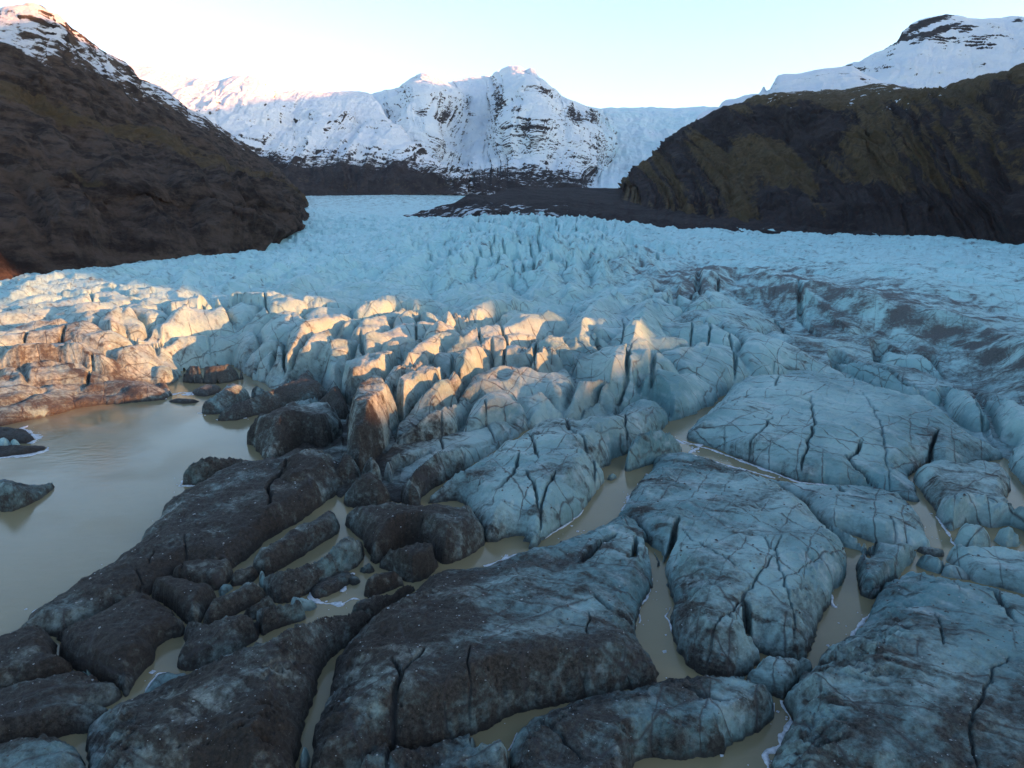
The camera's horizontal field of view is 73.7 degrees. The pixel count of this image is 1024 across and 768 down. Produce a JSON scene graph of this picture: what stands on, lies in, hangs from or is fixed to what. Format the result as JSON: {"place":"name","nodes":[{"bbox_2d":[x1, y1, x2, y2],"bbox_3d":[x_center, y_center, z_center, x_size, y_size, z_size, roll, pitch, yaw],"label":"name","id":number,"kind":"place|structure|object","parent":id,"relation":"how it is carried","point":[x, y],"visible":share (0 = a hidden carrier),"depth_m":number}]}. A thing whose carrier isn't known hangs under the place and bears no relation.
{"place":"outdoors","nodes":[
{"label":"outdoors","id":0,"kind":"place"},
{"bbox_2d":[0,2,308,279],"bbox_3d":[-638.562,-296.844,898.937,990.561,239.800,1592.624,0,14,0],"label":"mountain","id":1,"kind":"structure","parent":0,"point":[108,160],"depth_m":436.51},
{"bbox_2d":[128,64,473,195],"bbox_3d":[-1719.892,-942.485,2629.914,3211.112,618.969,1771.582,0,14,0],"label":"mountain","id":2,"kind":"structure","parent":0,"point":[321,143],"depth_m":2223.92},
{"bbox_2d":[0,195,1023,502],"bbox_3d":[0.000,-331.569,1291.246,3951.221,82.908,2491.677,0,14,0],"label":"glacier","id":3,"kind":"object","parent":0,"point":[512,325],"visible":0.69,"depth_m":189.30},
{"bbox_2d":[0,364,1023,767],"bbox_3d":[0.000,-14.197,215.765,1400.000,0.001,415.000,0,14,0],"label":"water","id":4,"kind":"structure","parent":0,"point":[112,474],"depth_m":88.64},
{"bbox_2d":[0,427,33,443],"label":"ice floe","id":5,"kind":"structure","parent":4,"relation":"in","point":[21,436],"depth_m":121.36},
{"bbox_2d":[0,445,45,456],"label":"silt bank","id":6,"kind":"structure","parent":4,"relation":"in","point":[8,450],"depth_m":114.96},
{"bbox_2d":[0,438,9,445],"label":"ice chunk","id":7,"kind":"object","parent":6,"relation":"on","point":[4,442],"visible":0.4,"depth_m":117.76},
{"bbox_2d":[9,439,19,444],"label":"ice chunk","id":8,"kind":"object","parent":6,"relation":"on","point":[14,442],"visible":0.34,"depth_m":117.98},
{"bbox_2d":[0,447,48,457],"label":"shore ice","id":9,"kind":"structure","parent":4,"relation":"on","point":[30,454],"depth_m":113.94},
{"bbox_2d":[0,479,54,511],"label":"iceberg","id":10,"kind":"object","parent":4,"relation":"on","point":[14,496],"visible":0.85,"depth_m":94.24},
{"bbox_2d":[20,426,42,443],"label":"shore ice","id":11,"kind":"structure","parent":4,"relation":"on","point":[36,436],"depth_m":123.94},
{"bbox_2d":[0,625,73,687],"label":"ice block","id":12,"kind":"structure","parent":4,"relation":"on","point":[16,665],"depth_m":59.39},
{"bbox_2d":[0,733,85,767],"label":"ice block","id":13,"kind":"structure","parent":4,"relation":"in","point":[36,753],"depth_m":48.54},
{"bbox_2d":[0,671,121,743],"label":"ice block","id":14,"kind":"structure","parent":4,"relation":"on","point":[38,713],"depth_m":54.05},
{"bbox_2d":[56,591,184,696],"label":"ice block","id":15,"kind":"structure","parent":4,"relation":"on","point":[135,645],"depth_m":62.16},
{"bbox_2d":[145,672,165,690],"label":"shore ice","id":16,"kind":"structure","parent":4,"relation":"on","point":[151,681],"depth_m":59.65},
{"bbox_2d":[144,672,185,692],"bbox_3d":[-30.412,26.381,59.522,5.610,2.440,3.967,-14,20,-43],"label":"ice chunk","id":17,"kind":"object","parent":4,"relation":"in","point":[161,679],"visible":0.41,"depth_m":59.08},
{"bbox_2d":[166,392,193,398],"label":"shore ice","id":18,"kind":"structure","parent":4,"relation":"on","point":[188,393],"depth_m":152.08},
{"bbox_2d":[17,448,343,636],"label":"ice block","id":19,"kind":"structure","parent":4,"relation":"on","point":[271,514],"depth_m":82.88},
{"bbox_2d":[3,435,1022,767],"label":"stones","id":20,"kind":"object","parent":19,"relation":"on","point":[567,619],"visible":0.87,"depth_m":62.12},
{"bbox_2d":[169,398,198,403],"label":"ice floe","id":21,"kind":"object","parent":4,"relation":"on","point":[183,401],"visible":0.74,"depth_m":144.89},
{"bbox_2d":[152,575,216,623],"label":"ice block","id":22,"kind":"structure","parent":4,"relation":"on","point":[188,605],"depth_m":69.92},
{"bbox_2d":[178,480,194,486],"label":"shore ice","id":23,"kind":"structure","parent":4,"relation":"on","point":[185,485],"depth_m":101.57},
{"bbox_2d":[172,558,232,590],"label":"ice block","id":24,"kind":"structure","parent":4,"relation":"on","point":[217,575],"depth_m":74.28},
{"bbox_2d":[192,384,220,396],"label":"ice floe","id":25,"kind":"object","parent":4,"relation":"on","point":[207,390],"visible":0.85,"depth_m":151.28},
{"bbox_2d":[183,456,242,484],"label":"ice block","id":26,"kind":"structure","parent":4,"relation":"in","point":[201,470],"depth_m":101.91},
{"bbox_2d":[182,364,243,383],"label":"ice block","id":27,"kind":"structure","parent":4,"relation":"on","point":[226,373],"depth_m":161.21},
{"bbox_2d":[177,614,260,670],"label":"ice block","id":28,"kind":"structure","parent":4,"relation":"in","point":[214,640],"depth_m":62.87},
{"bbox_2d":[218,584,232,595],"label":"ice chunk","id":29,"kind":"object","parent":4,"relation":"on","point":[224,589],"visible":0.38,"depth_m":73.30},
{"bbox_2d":[85,610,371,767],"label":"ice block","id":30,"kind":"structure","parent":4,"relation":"in","point":[250,734],"depth_m":51.89},
{"bbox_2d":[202,383,263,414],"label":"ice block","id":31,"kind":"structure","parent":4,"relation":"in","point":[228,395],"depth_m":140.33},
{"bbox_2d":[203,582,266,624],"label":"ice block","id":32,"kind":"structure","parent":4,"relation":"on","point":[244,596],"depth_m":69.54},
{"bbox_2d":[230,566,258,586],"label":"ice block","id":33,"kind":"structure","parent":4,"relation":"in","point":[241,577],"depth_m":75.00},
{"bbox_2d":[243,595,274,619],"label":"ice block","id":34,"kind":"structure","parent":4,"relation":"in","point":[267,601],"depth_m":68.75},
{"bbox_2d":[259,571,264,588],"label":"ice chunk","id":35,"kind":"object","parent":4,"relation":"on","point":[261,577],"visible":0.32,"depth_m":74.34},
{"bbox_2d":[218,370,327,420],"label":"ice block","id":36,"kind":"structure","parent":4,"relation":"in","point":[306,385],"depth_m":140.64},
{"bbox_2d":[256,599,305,635],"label":"ice block","id":37,"kind":"structure","parent":4,"relation":"in","point":[269,619],"depth_m":67.25},
{"bbox_2d":[247,402,342,458],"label":"ice block","id":38,"kind":"structure","parent":4,"relation":"in","point":[284,430],"depth_m":117.05},
{"bbox_2d":[253,510,339,576],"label":"ice block","id":39,"kind":"structure","parent":4,"relation":"in","point":[279,554],"depth_m":80.83},
{"bbox_2d":[291,597,316,610],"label":"ice chunk","id":40,"kind":"object","parent":4,"relation":"on","point":[308,605],"visible":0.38,"depth_m":70.14},
{"bbox_2d":[299,747,309,767],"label":"ice chunk","id":41,"kind":"object","parent":4,"relation":"in","point":[304,760],"visible":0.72,"depth_m":50.12},
{"bbox_2d":[274,448,339,494],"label":"ice block","id":42,"kind":"structure","parent":4,"relation":"in","point":[312,462],"depth_m":98.76},
{"bbox_2d":[263,536,364,603],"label":"ice block","id":43,"kind":"structure","parent":4,"relation":"on","point":[280,587],"depth_m":74.24},
{"bbox_2d":[311,571,351,598],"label":"ice chunk","id":44,"kind":"object","parent":4,"relation":"on","point":[336,582],"visible":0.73,"depth_m":73.55},
{"bbox_2d":[307,573,358,606],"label":"shore ice","id":45,"kind":"structure","parent":4,"relation":"on","point":[318,601],"depth_m":71.60},
{"bbox_2d":[320,386,348,419],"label":"ice block","id":46,"kind":"structure","parent":4,"relation":"in","point":[333,397],"depth_m":134.35},
{"bbox_2d":[349,574,359,585],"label":"ice chunk","id":47,"kind":"object","parent":4,"relation":"in","point":[354,580],"visible":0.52,"depth_m":75.04},
{"bbox_2d":[360,563,374,573],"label":"ice chunk","id":48,"kind":"object","parent":4,"relation":"in","point":[368,568],"visible":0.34,"depth_m":77.32},
{"bbox_2d":[344,472,391,507],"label":"ice block","id":49,"kind":"structure","parent":4,"relation":"in","point":[362,491],"depth_m":93.74},
{"bbox_2d":[342,350,398,405],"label":"ice fin","id":50,"kind":"object","parent":4,"relation":"in","point":[360,367],"visible":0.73,"depth_m":145.27},
{"bbox_2d":[347,377,398,471],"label":"ice fin","id":51,"kind":"object","parent":4,"relation":"in","point":[373,423],"visible":0.84,"depth_m":112.41},
{"bbox_2d":[336,452,418,483],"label":"ice block","id":52,"kind":"structure","parent":4,"relation":"in","point":[347,470],"depth_m":102.13},
{"bbox_2d":[352,585,414,617],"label":"ice block","id":53,"kind":"structure","parent":4,"relation":"in","point":[374,605],"depth_m":69.42},
{"bbox_2d":[364,571,403,597],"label":"ice block","id":54,"kind":"structure","parent":4,"relation":"in","point":[380,583],"depth_m":73.22},
{"bbox_2d":[379,542,438,582],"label":"ice block","id":55,"kind":"structure","parent":4,"relation":"in","point":[416,562],"depth_m":76.03},
{"bbox_2d":[345,502,484,563],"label":"ice block","id":56,"kind":"structure","parent":4,"relation":"in","point":[464,537],"depth_m":82.83},
{"bbox_2d":[396,365,442,421],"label":"ice fin","id":57,"kind":"object","parent":4,"relation":"in","point":[413,387],"visible":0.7,"depth_m":132.91},
{"bbox_2d":[360,734,508,767],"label":"ice block","id":58,"kind":"structure","parent":4,"relation":"in","point":[486,756],"depth_m":49.14},
{"bbox_2d":[397,400,472,444],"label":"ice block","id":59,"kind":"structure","parent":4,"relation":"in","point":[445,421],"depth_m":119.26},
{"bbox_2d":[401,432,509,505],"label":"ice block","id":60,"kind":"structure","parent":4,"relation":"in","point":[435,470],"depth_m":102.64},
{"bbox_2d":[311,514,659,767],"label":"ice block","id":61,"kind":"structure","parent":4,"relation":"on","point":[431,712],"depth_m":57.99},
{"bbox_2d":[24,391,949,763],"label":"brash ice","id":62,"kind":"structure","parent":4,"relation":"on","point":[506,555],"depth_m":67.71},
{"bbox_2d":[483,551,526,566],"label":"shore ice","id":63,"kind":"structure","parent":4,"relation":"on","point":[503,558],"depth_m":80.17},
{"bbox_2d":[1,433,1023,767],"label":"ice crumbs","id":64,"kind":"object","parent":4,"relation":"on","point":[521,599],"visible":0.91,"depth_m":62.44},
{"bbox_2d":[523,531,540,549],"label":"ice chunk","id":65,"kind":"object","parent":4,"relation":"in","point":[532,538],"visible":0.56,"depth_m":83.71},
{"bbox_2d":[428,399,667,541],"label":"ice block","id":66,"kind":"structure","parent":4,"relation":"on","point":[593,455],"depth_m":96.70},
{"bbox_2d":[545,510,582,538],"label":"shore ice","id":67,"kind":"structure","parent":4,"relation":"on","point":[565,525],"depth_m":88.75},
{"bbox_2d":[607,474,616,480],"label":"ice chunk","id":68,"kind":"object","parent":4,"relation":"on","point":[611,477],"visible":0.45,"depth_m":103.83},
{"bbox_2d":[621,469,652,510],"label":"shore ice","id":69,"kind":"structure","parent":4,"relation":"on","point":[627,498],"depth_m":96.53},
{"bbox_2d":[509,674,773,767],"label":"ice block","id":70,"kind":"structure","parent":4,"relation":"on","point":[652,732],"depth_m":51.64},
{"bbox_2d":[638,578,652,622],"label":"shore ice","id":71,"kind":"structure","parent":4,"relation":"on","point":[647,596],"depth_m":71.64},
{"bbox_2d":[625,429,681,471],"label":"iceberg","id":72,"kind":"object","parent":4,"relation":"on","point":[648,448],"visible":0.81,"depth_m":109.76},
{"bbox_2d":[664,607,671,629],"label":"shore ice","id":73,"kind":"structure","parent":4,"relation":"on","point":[670,625],"depth_m":68.31},
{"bbox_2d":[676,439,774,477],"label":"shore ice","id":74,"kind":"structure","parent":4,"relation":"on","point":[692,450],"depth_m":110.77},
{"bbox_2d":[618,452,846,676],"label":"ice block","id":75,"kind":"structure","parent":4,"relation":"in","point":[820,579],"depth_m":73.61},
{"bbox_2d":[731,675,745,679],"bbox_3d":[19.731,26.406,59.828,3.152,2.243,1.890,-4,15,-13],"label":"ice chunk","id":76,"kind":"object","parent":4,"relation":"in","point":[740,677],"visible":0.06,"depth_m":59.69},
{"bbox_2d":[683,441,826,485],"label":"shore ice","id":77,"kind":"structure","parent":4,"relation":"on","point":[759,467],"depth_m":108.26},
{"bbox_2d":[762,700,792,767],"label":"shore ice","id":78,"kind":"structure","parent":4,"relation":"on","point":[768,751],"depth_m":52.52},
{"bbox_2d":[746,656,812,699],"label":"ice block","id":79,"kind":"structure","parent":4,"relation":"in","point":[770,677],"depth_m":58.38},
{"bbox_2d":[831,595,836,607],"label":"shore ice","id":80,"kind":"structure","parent":4,"relation":"on","point":[832,603],"depth_m":71.26},
{"bbox_2d":[687,370,1002,501],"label":"ice block","id":81,"kind":"structure","parent":4,"relation":"in","point":[808,426],"depth_m":114.25},
{"bbox_2d":[767,478,929,549],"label":"ice block","id":82,"kind":"structure","parent":4,"relation":"in","point":[889,522],"depth_m":88.09},
{"bbox_2d":[850,615,868,635],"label":"shore ice","id":83,"kind":"structure","parent":4,"relation":"on","point":[859,624],"depth_m":67.63},
{"bbox_2d":[829,526,915,598],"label":"ice block","id":84,"kind":"structure","parent":4,"relation":"on","point":[895,561],"depth_m":76.92},
{"bbox_2d":[834,363,941,405],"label":"ice block","id":85,"kind":"structure","parent":4,"relation":"in","point":[876,377],"depth_m":154.52},
{"bbox_2d":[770,571,1023,767],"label":"ice block","id":86,"kind":"structure","parent":4,"relation":"in","point":[902,651],"depth_m":53.14},
{"bbox_2d":[878,352,943,379],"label":"ice block","id":87,"kind":"structure","parent":4,"relation":"in","point":[919,362],"depth_m":168.05},
{"bbox_2d":[916,555,943,573],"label":"ice chunk","id":88,"kind":"object","parent":4,"relation":"in","point":[931,563],"visible":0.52,"depth_m":77.78},
{"bbox_2d":[917,547,943,556],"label":"ice chunk","id":89,"kind":"object","parent":4,"relation":"on","point":[934,552],"visible":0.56,"depth_m":81.11},
{"bbox_2d":[935,516,954,545],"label":"shore ice","id":90,"kind":"structure","parent":4,"relation":"on","point":[946,531],"depth_m":87.11},
{"bbox_2d":[941,563,969,579],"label":"ice chunk","id":91,"kind":"object","parent":4,"relation":"in","point":[949,570],"visible":0.49,"depth_m":76.27},
{"bbox_2d":[913,459,1013,511],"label":"ice block","id":92,"kind":"structure","parent":4,"relation":"on","point":[937,482],"depth_m":97.72},
{"bbox_2d":[943,388,989,431],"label":"ice block","id":93,"kind":"structure","parent":4,"relation":"in","point":[963,409],"depth_m":129.16},
{"bbox_2d":[954,523,990,546],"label":"ice block","id":94,"kind":"structure","parent":4,"relation":"in","point":[971,535],"depth_m":82.47},
{"bbox_2d":[936,492,1023,530],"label":"ice block","id":95,"kind":"structure","parent":4,"relation":"in","point":[953,512],"depth_m":88.55},
{"bbox_2d":[946,544,1023,593],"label":"ice block","id":96,"kind":"structure","parent":4,"relation":"on","point":[995,562],"depth_m":75.88},
{"bbox_2d":[982,397,1023,484],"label":"ice block","id":97,"kind":"structure","parent":4,"relation":"on","point":[1006,415],"depth_m":118.89},
{"bbox_2d":[994,526,1020,546],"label":"ice block","id":98,"kind":"structure","parent":4,"relation":"in","point":[1008,536],"depth_m":83.25},
{"bbox_2d":[0,0,1023,108],"label":"sky","id":99,"kind":"structure","parent":0,"point":[601,54]},
{"bbox_2d":[371,66,717,195],"bbox_3d":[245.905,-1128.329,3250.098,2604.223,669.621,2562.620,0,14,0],"label":"mountain","id":100,"kind":"structure","parent":0,"point":[507,127],"depth_m":2543.66},
{"bbox_2d":[403,187,879,235],"bbox_3d":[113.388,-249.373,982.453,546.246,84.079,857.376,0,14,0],"label":"moraine","id":101,"kind":"structure","parent":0,"point":[607,204],"depth_m":727.02},
{"bbox_2d":[618,63,1023,244],"bbox_3d":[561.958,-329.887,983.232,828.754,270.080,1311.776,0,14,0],"label":"mountain","id":102,"kind":"structure","parent":0,"point":[897,160],"depth_m":725.87},
{"bbox_2d":[697,66,945,119],"bbox_3d":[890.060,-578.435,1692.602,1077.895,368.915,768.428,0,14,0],"label":"mountain","id":103,"kind":"structure","parent":0,"point":[842,78],"depth_m":1507.22},
{"bbox_2d":[845,14,1023,86],"bbox_3d":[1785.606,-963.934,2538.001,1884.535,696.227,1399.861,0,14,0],"label":"mountain","id":104,"kind":"structure","parent":0,"point":[944,50],"depth_m":2105.26}
]}

